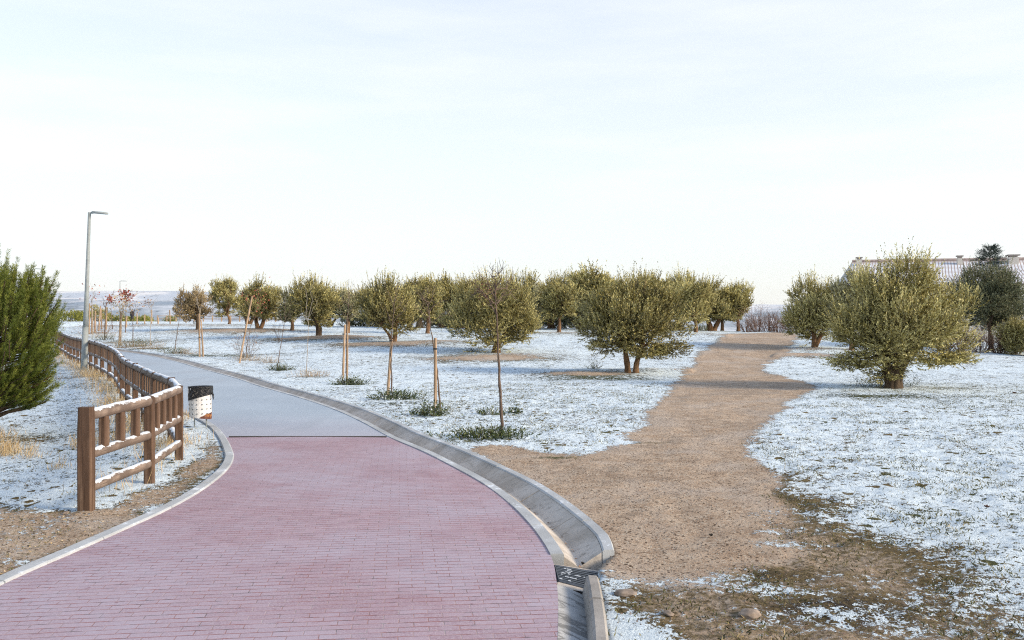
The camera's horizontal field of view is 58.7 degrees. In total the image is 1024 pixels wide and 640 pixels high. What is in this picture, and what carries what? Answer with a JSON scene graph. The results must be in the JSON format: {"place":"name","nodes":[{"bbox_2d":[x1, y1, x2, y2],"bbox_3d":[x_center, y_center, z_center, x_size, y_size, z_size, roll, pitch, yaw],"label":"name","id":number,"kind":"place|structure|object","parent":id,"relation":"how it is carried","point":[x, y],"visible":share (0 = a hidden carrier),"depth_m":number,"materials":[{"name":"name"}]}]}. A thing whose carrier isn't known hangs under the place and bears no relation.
{"place":"outdoors","nodes":[
{"label":"outdoors","id":0,"kind":"place"},
{"bbox_2d":[0,349,213,492],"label":"grass","id":1,"kind":"structure","parent":0,"point":[95,376],"depth_m":14.17,"materials":[{"name":"plant"}]},
{"bbox_2d":[0,337,387,436],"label":"road","id":2,"kind":"structure","parent":0,"point":[241,408],"depth_m":18.13,"materials":[{"name":"grey asphalt"}]},
{"bbox_2d":[0,437,557,639],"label":"path","id":3,"kind":"structure","parent":0,"point":[324,538],"depth_m":6.65,"materials":[{"name":"red brick"}]},
{"bbox_2d":[229,436,386,436],"bbox_3d":[-3.123,1.784,13.920,2.410,0.016,0.022,0,0,0],"label":"path joint strip","id":4,"kind":"object","parent":3,"relation":"on","point":[307,436],"visible":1,"depth_m":13.91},
{"bbox_2d":[13,291,787,306],"bbox_3d":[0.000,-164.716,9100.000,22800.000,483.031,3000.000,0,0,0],"label":"hills","id":5,"kind":"structure","parent":0,"point":[161,295],"depth_m":8553.36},
{"bbox_2d":[47,298,790,309],"bbox_3d":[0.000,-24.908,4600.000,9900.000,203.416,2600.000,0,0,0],"label":"hills","id":6,"kind":"structure","parent":0,"point":[75,301],"depth_m":4193.97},
{"bbox_2d":[27,304,834,334],"bbox_3d":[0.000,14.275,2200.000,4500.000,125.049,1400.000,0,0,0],"label":"hills","id":7,"kind":"structure","parent":0,"point":[161,311],"depth_m":1865.82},
{"bbox_2d":[0,321,1023,639],"bbox_3d":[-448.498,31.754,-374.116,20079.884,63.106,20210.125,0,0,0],"label":"ground","id":8,"kind":"structure","parent":0,"point":[720,385],"depth_m":11.62,"materials":[{"name":"white snow"}]},
{"bbox_2d":[0,243,67,416],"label":"shrub","id":9,"kind":"object","parent":8,"relation":"on","point":[25,382],"visible":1,"depth_m":13.81,"materials":[{"name":"green plant"}]},
{"bbox_2d":[59,309,82,321],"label":"bush","id":10,"kind":"object","parent":8,"relation":"on","point":[72,316],"visible":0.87,"depth_m":129.94,"materials":[{"name":"green plant"}]},
{"bbox_2d":[0,483,181,573],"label":"litter","id":11,"kind":"object","parent":8,"relation":"on","point":[58,531],"visible":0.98,"depth_m":7.71,"materials":[{"name":"plant"}]},
{"bbox_2d":[1,326,182,510],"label":"wooden fence","id":12,"kind":"object","parent":8,"relation":"on","point":[159,402],"visible":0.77,"depth_m":10.00,"materials":[{"name":"brown wood"}]},
{"bbox_2d":[81,211,107,370],"bbox_3d":[-13.167,-0.812,28.700,0.687,5.244,0.240,2,0,0],"label":"street lamp","id":13,"kind":"object","parent":8,"relation":"on","point":[84,353],"visible":0.95,"depth_m":28.65,"materials":[{"name":"metal"}]},
{"bbox_2d":[82,283,110,334],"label":"sapling","id":14,"kind":"object","parent":8,"relation":"on","point":[91,299],"visible":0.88,"depth_m":52.38,"materials":[{"name":"brown plant"}]},
{"bbox_2d":[88,304,112,320],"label":"bush","id":15,"kind":"object","parent":8,"relation":"on","point":[97,311],"visible":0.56,"depth_m":141.74,"materials":[{"name":"green plant"}]},
{"bbox_2d":[69,319,131,333],"bbox_3d":[-24.444,0.525,53.869,3.783,1.704,2.359,0,0,0],"label":"weed clump","id":16,"kind":"object","parent":8,"relation":"on","point":[97,327],"visible":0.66,"depth_m":53.67,"materials":[{"name":"beige plant"}]},
{"bbox_2d":[73,328,138,338],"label":"grass tussock","id":17,"kind":"object","parent":8,"relation":"on","point":[102,333],"depth_m":50.84,"materials":[{"name":"plant"}]},
{"bbox_2d":[104,313,124,320],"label":"bush","id":18,"kind":"object","parent":8,"relation":"on","point":[116,318],"visible":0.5,"depth_m":146.67,"materials":[{"name":"green plant"}]},
{"bbox_2d":[0,352,233,585],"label":"kerb","id":19,"kind":"structure","parent":8,"relation":"on","point":[221,470],"depth_m":8.07,"materials":[{"name":"concrete"}]},
{"bbox_2d":[118,312,121,344],"bbox_3d":[-19.461,0.504,45.175,0.200,1.838,0.133,0,0,0],"label":"stake","id":20,"kind":"object","parent":8,"relation":"on","point":[119,339],"visible":0.88,"depth_m":45.13,"materials":[{"name":"brown wood"}]},
{"bbox_2d":[96,292,144,343],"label":"sapling","id":21,"kind":"object","parent":8,"relation":"on","point":[122,308],"visible":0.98,"depth_m":45.09,"materials":[{"name":"red plant"}]},
{"bbox_2d":[117,284,135,332],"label":"sapling","id":22,"kind":"object","parent":8,"relation":"on","point":[124,292],"visible":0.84,"depth_m":53.85,"materials":[{"name":"red plant"}]},
{"bbox_2d":[108,335,168,346],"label":"weed clump","id":23,"kind":"object","parent":8,"relation":"on","point":[139,342],"visible":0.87,"depth_m":44.41,"materials":[{"name":"green plant"}]},
{"bbox_2d":[134,314,153,320],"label":"bush","id":24,"kind":"object","parent":8,"relation":"on","point":[141,318],"visible":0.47,"depth_m":156.43,"materials":[{"name":"green plant"}]},
{"bbox_2d":[130,338,166,348],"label":"grass tussock","id":25,"kind":"object","parent":8,"relation":"on","point":[147,346],"depth_m":42.53,"materials":[{"name":"plant"}]},
{"bbox_2d":[141,291,156,344],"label":"sapling","id":26,"kind":"object","parent":8,"relation":"on","point":[148,302],"visible":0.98,"depth_m":44.67,"materials":[{"name":"brown plant"}]},
{"bbox_2d":[155,346,189,353],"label":"weed clump","id":27,"kind":"object","parent":8,"relation":"on","point":[178,352],"visible":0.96,"depth_m":39.80,"materials":[{"name":"green plant"}]},
{"bbox_2d":[0,384,376,572],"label":"grass","id":28,"kind":"structure","parent":8,"relation":"on","point":[11,568],"depth_m":10.95,"materials":[{"name":"green plant"}]},
{"bbox_2d":[172,283,214,329],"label":"olive tree","id":29,"kind":"object","parent":8,"relation":"on","point":[189,307],"visible":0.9,"depth_m":54.33,"materials":[{"name":"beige plant"}]},
{"bbox_2d":[198,314,200,356],"bbox_3d":[-13.108,0.719,38.182,0.118,1.976,0.102,0,0,0],"label":"stake","id":30,"kind":"object","parent":8,"relation":"on","point":[199,337],"visible":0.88,"depth_m":38.15,"materials":[{"name":"brown wood"}]},
{"bbox_2d":[188,385,213,427],"bbox_3d":[-5.207,1.502,15.252,0.446,0.796,0.366,0,0,0],"label":"litter bin","id":31,"kind":"object","parent":8,"relation":"on","point":[200,400],"visible":0.99,"depth_m":15.12,"materials":[{"name":"white metal"}]},
{"bbox_2d":[157,315,275,321],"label":"railing","id":32,"kind":"object","parent":8,"relation":"on","point":[166,318],"visible":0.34,"depth_m":122.35,"materials":[{"name":"brown wood"}]},
{"bbox_2d":[205,275,241,323],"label":"olive tree","id":33,"kind":"object","parent":8,"relation":"on","point":[220,289],"visible":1,"depth_m":72.47,"materials":[{"name":"green plant"}]},
{"bbox_2d":[230,286,254,323],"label":"olive tree","id":34,"kind":"object","parent":8,"relation":"on","point":[250,321],"visible":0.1,"depth_m":76.74,"materials":[{"name":"green plant"}]},
{"bbox_2d":[228,333,262,357],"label":"shrub","id":35,"kind":"object","parent":8,"relation":"on","point":[249,347],"visible":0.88,"depth_m":37.63,"materials":[{"name":"beige plant"}]},
{"bbox_2d":[239,296,252,362],"bbox_3d":[-10.360,0.460,35.361,0.593,2.773,0.092,0,0,0],"label":"stake","id":36,"kind":"object","parent":8,"relation":"on","point":[244,332],"visible":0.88,"depth_m":35.33,"materials":[{"name":"brown wood"}]},
{"bbox_2d":[241,277,269,354],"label":"sapling","id":37,"kind":"object","parent":8,"relation":"on","point":[254,312],"visible":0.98,"depth_m":37.10,"materials":[{"name":"brown plant"}]},
{"bbox_2d":[235,272,283,327],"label":"olive tree","id":38,"kind":"object","parent":8,"relation":"on","point":[271,298],"visible":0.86,"depth_m":54.05,"materials":[{"name":"green plant"}]},
{"bbox_2d":[263,362,296,370],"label":"weed clump","id":39,"kind":"object","parent":8,"relation":"on","point":[280,368],"visible":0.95,"depth_m":31.98,"materials":[{"name":"green plant"}]},
{"bbox_2d":[276,291,300,330],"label":"olive tree","id":40,"kind":"object","parent":8,"relation":"on","point":[292,321],"visible":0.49,"depth_m":52.74,"materials":[{"name":"green plant"}]},
{"bbox_2d":[300,269,321,371],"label":"sapling","id":41,"kind":"object","parent":8,"relation":"on","point":[308,318],"visible":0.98,"depth_m":30.64,"materials":[{"name":"brown plant"}]},
{"bbox_2d":[277,270,344,335],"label":"olive tree","id":42,"kind":"object","parent":8,"relation":"on","point":[321,308],"visible":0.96,"depth_m":46.84,"materials":[{"name":"green plant"}]},
{"bbox_2d":[287,368,341,376],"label":"grass tussock","id":43,"kind":"object","parent":8,"relation":"on","point":[307,374],"depth_m":28.61,"materials":[{"name":"plant"}]},
{"bbox_2d":[48,340,601,570],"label":"gutter kerb","id":44,"kind":"structure","parent":8,"relation":"on","point":[579,537],"depth_m":9.87,"materials":[{"name":"concrete"}]},
{"bbox_2d":[51,339,613,563],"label":"kerb","id":45,"kind":"structure","parent":8,"relation":"on","point":[600,534],"depth_m":10.24,"materials":[{"name":"concrete"}]},
{"bbox_2d":[120,351,563,564],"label":"kerb","id":46,"kind":"structure","parent":8,"relation":"on","point":[549,542],"depth_m":9.84,"materials":[{"name":"concrete"}]},
{"bbox_2d":[323,280,360,325],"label":"olive tree","id":47,"kind":"object","parent":8,"relation":"on","point":[335,290],"visible":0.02,"depth_m":67.72,"materials":[{"name":"green plant"}]},
{"bbox_2d":[342,324,345,383],"bbox_3d":[-4.740,1.038,25.619,0.137,1.826,0.082,0,0,0],"label":"stake","id":48,"kind":"object","parent":8,"relation":"on","point":[343,358],"visible":0.88,"depth_m":25.59,"materials":[{"name":"brown wood"}]},
{"bbox_2d":[336,284,356,377],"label":"sapling","id":49,"kind":"object","parent":8,"relation":"on","point":[347,324],"visible":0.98,"depth_m":26.11,"materials":[{"name":"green plant"}]},
{"bbox_2d":[333,286,359,332],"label":"olive tree","id":50,"kind":"object","parent":8,"relation":"on","point":[343,311],"visible":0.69,"depth_m":50.99,"materials":[{"name":"green plant"}]},
{"bbox_2d":[325,374,378,384],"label":"weed clump","id":51,"kind":"object","parent":8,"relation":"on","point":[350,381],"visible":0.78,"depth_m":25.27,"materials":[{"name":"green plant"}]},
{"bbox_2d":[336,311,374,326],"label":"bush","id":52,"kind":"object","parent":8,"relation":"on","point":[353,323],"visible":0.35,"depth_m":66.50,"materials":[{"name":"green plant"}]},
{"bbox_2d":[350,265,420,341],"bbox_3d":[-6.130,-0.694,44.204,3.747,3.868,3.830,0,0,0],"label":"olive tree","id":53,"kind":"object","parent":8,"relation":"on","point":[374,301],"visible":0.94,"depth_m":43.72,"materials":[{"name":"green plant"}]},
{"bbox_2d":[387,339,392,393],"bbox_3d":[-2.925,1.204,21.712,0.173,1.497,0.086,0,0,0],"label":"stake","id":54,"kind":"object","parent":8,"relation":"on","point":[388,378],"visible":0.65,"depth_m":21.68,"materials":[{"name":"brown wood"}]},
{"bbox_2d":[382,276,408,391],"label":"sapling","id":55,"kind":"object","parent":8,"relation":"on","point":[392,328],"visible":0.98,"depth_m":20.98,"materials":[{"name":"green plant"}]},
{"bbox_2d":[366,386,430,399],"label":"weed clump","id":56,"kind":"object","parent":8,"relation":"on","point":[390,395],"visible":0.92,"depth_m":20.57,"materials":[{"name":"green plant"}]},
{"bbox_2d":[379,273,431,326],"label":"olive tree","id":57,"kind":"object","parent":8,"relation":"on","point":[415,284],"visible":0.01,"depth_m":65.83,"materials":[{"name":"green plant"}]},
{"bbox_2d":[393,272,446,327],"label":"olive tree","id":58,"kind":"object","parent":8,"relation":"on","point":[421,289],"visible":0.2,"depth_m":58.99,"materials":[{"name":"green plant"}]},
{"bbox_2d":[417,285,444,333],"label":"olive tree","id":59,"kind":"object","parent":8,"relation":"on","point":[436,298],"visible":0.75,"depth_m":50.57,"materials":[{"name":"green plant"}]},
{"bbox_2d":[400,399,463,416],"bbox_3d":[-1.504,1.717,17.094,1.246,0.489,0.780,0,0,0],"label":"weed clump","id":60,"kind":"object","parent":8,"relation":"on","point":[433,410],"visible":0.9,"depth_m":17.03,"materials":[{"name":"green plant"}]},
{"bbox_2d":[416,285,451,408],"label":"sapling","id":61,"kind":"object","parent":8,"relation":"on","point":[428,311],"visible":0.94,"depth_m":18.25,"materials":[{"name":"green plant"}]},
{"bbox_2d":[433,338,436,407],"bbox_3d":[-1.490,1.149,17.661,0.082,1.602,0.078,0,0,0],"label":"stake","id":62,"kind":"object","parent":8,"relation":"on","point":[435,368],"visible":0.88,"depth_m":17.64,"materials":[{"name":"brown wood"}]},
{"bbox_2d":[418,268,458,327],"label":"olive tree","id":63,"kind":"object","parent":8,"relation":"on","point":[444,278],"visible":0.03,"depth_m":63.17,"materials":[{"name":"green plant"}]},
{"bbox_2d":[439,272,479,327],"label":"olive tree","id":64,"kind":"object","parent":8,"relation":"on","point":[447,288],"visible":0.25,"depth_m":61.72,"materials":[{"name":"green plant"}]},
{"bbox_2d":[427,423,539,440],"bbox_3d":[-0.412,1.754,14.066,1.720,0.353,1.150,0,0,18],"label":"weed clump","id":65,"kind":"object","parent":8,"relation":"on","point":[490,433],"visible":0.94,"depth_m":13.88,"materials":[{"name":"green plant"}]},
{"bbox_2d":[431,260,546,353],"bbox_3d":[-1.003,-0.378,38.863,5.118,4.596,4.439,0,0,0],"label":"olive tree","id":66,"kind":"object","parent":8,"relation":"on","point":[482,313],"visible":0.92,"depth_m":38.24,"materials":[{"name":"green plant"}]},
{"bbox_2d":[475,406,509,415],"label":"weed clump","id":67,"kind":"object","parent":8,"relation":"on","point":[487,412],"visible":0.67,"depth_m":17.27,"materials":[{"name":"green plant"}]},
{"bbox_2d":[469,261,522,429],"bbox_3d":[-0.250,0.454,14.146,0.864,2.801,0.920,0,0,0],"label":"sapling","id":68,"kind":"object","parent":8,"relation":"on","point":[498,361],"visible":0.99,"depth_m":14.04,"materials":[{"name":"green plant"}]},
{"bbox_2d":[503,406,523,414],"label":"weed clump","id":69,"kind":"object","parent":8,"relation":"on","point":[514,410],"visible":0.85,"depth_m":17.53,"materials":[{"name":"green plant"}]},
{"bbox_2d":[500,267,564,329],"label":"olive tree","id":70,"kind":"object","parent":8,"relation":"on","point":[533,282],"visible":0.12,"depth_m":57.17,"materials":[{"name":"green plant"}]},
{"bbox_2d":[520,282,544,331],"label":"olive tree","id":71,"kind":"object","parent":8,"relation":"on","point":[538,309],"visible":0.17,"depth_m":51.04,"materials":[{"name":"green plant"}]},
{"bbox_2d":[526,270,566,328],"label":"olive tree","id":72,"kind":"object","parent":8,"relation":"on","point":[550,326],"visible":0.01,"depth_m":63.76,"materials":[{"name":"green plant"}]},
{"bbox_2d":[540,316,578,328],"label":"bush","id":73,"kind":"object","parent":8,"relation":"on","point":[564,322],"visible":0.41,"depth_m":66.12,"materials":[{"name":"green plant"}]},
{"bbox_2d":[539,272,583,331],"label":"olive tree","id":74,"kind":"object","parent":8,"relation":"on","point":[555,293],"visible":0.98,"depth_m":51.02,"materials":[{"name":"green plant"}]},
{"bbox_2d":[542,268,587,326],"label":"olive tree","id":75,"kind":"object","parent":8,"relation":"on","point":[577,313],"visible":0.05,"depth_m":61.52,"materials":[{"name":"green plant"}]},
{"bbox_2d":[557,584,586,639],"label":"channel kerb","id":76,"kind":"structure","parent":8,"relation":"on","point":[571,619],"depth_m":5.62,"materials":[{"name":"concrete"}]},
{"bbox_2d":[554,564,597,590],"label":"drain kerb","id":77,"kind":"structure","parent":8,"relation":"on","point":[571,587],"depth_m":6.27,"materials":[{"name":"concrete"}]},
{"bbox_2d":[554,565,597,593],"bbox_3d":[0.470,1.857,6.485,0.334,0.117,0.454,0,0,0],"label":"drain grate","id":78,"kind":"object","parent":77,"relation":"in","point":[571,576],"visible":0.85,"depth_m":6.49,"materials":[{"name":"metal"}]},
{"bbox_2d":[565,259,618,329],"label":"olive tree","id":79,"kind":"object","parent":8,"relation":"on","point":[584,279],"visible":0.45,"depth_m":56.21,"materials":[{"name":"green plant"}]},
{"bbox_2d":[582,575,608,639],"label":"raised kerb","id":80,"kind":"structure","parent":8,"relation":"on","point":[595,615],"depth_m":5.53,"materials":[{"name":"grey concrete"}]},
{"bbox_2d":[614,589,636,596],"bbox_3d":[0.743,1.790,5.969,0.154,0.046,0.124,0,0,8],"label":"stone","id":81,"kind":"object","parent":8,"relation":"on","point":[626,593],"visible":1,"depth_m":5.93,"materials":[{"name":"beige stone"}]},
{"bbox_2d":[568,257,695,372],"bbox_3d":[3.934,-0.071,29.554,4.217,3.996,3.335,0,0,0],"label":"olive tree","id":82,"kind":"object","parent":8,"relation":"on","point":[616,311],"visible":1,"depth_m":29.39,"materials":[{"name":"green plant"}]},
{"bbox_2d":[641,267,682,308],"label":"olive tree","id":83,"kind":"object","parent":8,"relation":"on","point":[653,275],"visible":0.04,"depth_m":59.21,"materials":[{"name":"green plant"}]},
{"bbox_2d":[651,267,696,330],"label":"olive tree","id":84,"kind":"object","parent":8,"relation":"on","point":[684,279],"visible":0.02,"depth_m":59.23,"materials":[{"name":"green plant"}]},
{"bbox_2d":[666,261,720,331],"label":"olive tree","id":85,"kind":"object","parent":8,"relation":"on","point":[697,292],"visible":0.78,"depth_m":53.68,"materials":[{"name":"green plant"}]},
{"bbox_2d":[689,323,706,330],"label":"bush","id":86,"kind":"object","parent":8,"relation":"on","point":[700,328],"visible":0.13,"depth_m":69.70,"materials":[{"name":"green plant"}]},
{"bbox_2d":[700,274,752,330],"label":"olive tree","id":87,"kind":"object","parent":8,"relation":"on","point":[723,307],"visible":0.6,"depth_m":59.08,"materials":[{"name":"green plant"}]},
{"bbox_2d":[710,283,742,330],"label":"olive tree","id":88,"kind":"object","parent":8,"relation":"on","point":[722,322],"visible":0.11,"depth_m":60.13,"materials":[{"name":"green plant"}]},
{"bbox_2d":[431,422,1023,639],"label":"pebbles","id":89,"kind":"object","parent":8,"relation":"on","point":[724,527],"visible":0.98,"depth_m":7.99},
{"bbox_2d":[725,277,754,330],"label":"olive tree","id":90,"kind":"object","parent":8,"relation":"on","point":[747,294],"visible":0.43,"depth_m":59.58,"materials":[{"name":"green plant"}]},
{"bbox_2d":[732,315,761,331],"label":"shrub","id":91,"kind":"object","parent":8,"relation":"on","point":[751,326],"visible":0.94,"depth_m":55.78,"materials":[{"name":"brown plant"}]},
{"bbox_2d":[738,608,760,619],"bbox_3d":[1.439,1.769,5.485,0.132,0.052,0.157,0,0,33],"label":"stone","id":92,"kind":"object","parent":8,"relation":"on","point":[749,613],"visible":1,"depth_m":5.45,"materials":[{"name":"beige stone"}]},
{"bbox_2d":[741,302,779,331],"bbox_3d":[15.537,-0.135,56.895,2.881,2.362,2.613,0,0,18],"label":"shrub","id":93,"kind":"object","parent":8,"relation":"on","point":[756,320],"visible":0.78,"depth_m":56.95,"materials":[{"name":"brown plant"}]},
{"bbox_2d":[757,308,780,331],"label":"shrub","id":94,"kind":"object","parent":8,"relation":"on","point":[770,330],"visible":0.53,"depth_m":57.96,"materials":[{"name":"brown plant"}]},
{"bbox_2d":[764,309,787,332],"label":"shrub","id":95,"kind":"object","parent":8,"relation":"on","point":[776,328],"visible":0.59,"depth_m":56.93,"materials":[{"name":"brown plant"}]},
{"bbox_2d":[778,264,845,346],"bbox_3d":[13.857,-0.556,41.682,3.147,4.047,3.731,0,0,12],"label":"olive tree","id":96,"kind":"object","parent":8,"relation":"on","point":[804,310],"visible":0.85,"depth_m":41.40,"materials":[{"name":"green plant"}]},
{"bbox_2d":[821,256,874,350],"bbox_3d":[14.951,-0.613,40.035,2.483,4.344,2.440,0,0,0],"label":"olive tree","id":97,"kind":"object","parent":8,"relation":"on","point":[837,286],"visible":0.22,"depth_m":39.69,"materials":[{"name":"green plant"}]},
{"bbox_2d":[853,372,936,386],"bbox_3d":[10.309,1.623,24.683,2.368,0.704,1.428,0,0,0],"label":"weed clump","id":98,"kind":"object","parent":8,"relation":"on","point":[870,383],"visible":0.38,"depth_m":24.61,"materials":[{"name":"green plant"}]},
{"bbox_2d":[817,236,992,388],"bbox_3d":[10.338,-0.155,24.107,3.769,4.272,4.149,0,0,45],"label":"olive tree","id":99,"kind":"object","parent":8,"relation":"on","point":[898,329],"visible":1,"depth_m":23.72,"materials":[{"name":"green plant"}]},
{"bbox_2d":[839,254,1023,341],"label":"house","id":100,"kind":"structure","parent":8,"relation":"on","point":[951,268],"depth_m":75.18,"materials":[{"name":"ceramic"}]},
{"bbox_2d":[952,325,987,353],"bbox_3d":[19.867,0.772,40.114,2.158,1.470,2.349,0,0,44],"label":"shrub","id":101,"kind":"object","parent":8,"relation":"on","point":[958,343],"visible":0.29,"depth_m":39.80,"materials":[{"name":"brown plant"}]},
{"bbox_2d":[944,254,1023,349],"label":"olive tree","id":102,"kind":"object","parent":8,"relation":"on","point":[1001,292],"visible":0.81,"depth_m":41.23,"materials":[{"name":"green plant"}]},
{"bbox_2d":[964,320,1006,352],"bbox_3d":[20.869,0.702,40.239,2.140,1.609,2.157,0,0,-31],"label":"shrub","id":103,"kind":"object","parent":8,"relation":"on","point":[980,347],"visible":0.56,"depth_m":40.29,"materials":[{"name":"brown plant"}]},
{"bbox_2d":[969,243,1015,340],"bbox_3d":[30.449,-1.412,58.000,2.894,7.034,2.900,0,0,0],"label":"spruce tree","id":104,"kind":"object","parent":8,"relation":"on","point":[989,253],"visible":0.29,"depth_m":57.82,"materials":[{"name":"green plant"}]},
{"bbox_2d":[979,325,1010,353],"bbox_3d":[21.624,0.845,40.673,1.927,1.365,2.443,0,0,39],"label":"shrub","id":105,"kind":"object","parent":8,"relation":"on","point":[997,349],"visible":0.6,"depth_m":40.40,"materials":[{"name":"brown plant"}]},
{"bbox_2d":[990,314,1023,354],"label":"bush","id":106,"kind":"object","parent":8,"relation":"on","point":[1013,329],"visible":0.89,"depth_m":39.72,"materials":[{"name":"green plant"}]},
{"bbox_2d":[1016,331,1023,353],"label":"bush","id":107,"kind":"object","parent":8,"relation":"on","point":[1021,342],"visible":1,"depth_m":39.31,"materials":[{"name":"green plant"}]},
{"bbox_2d":[0,0,1023,304],"label":"sky","id":108,"kind":"structure","parent":0,"point":[763,142],"materials":[{"name":"white"}]},
{"bbox_2d":[383,381,1023,639],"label":"grass","id":109,"kind":"structure","parent":0,"point":[847,537],"depth_m":10.76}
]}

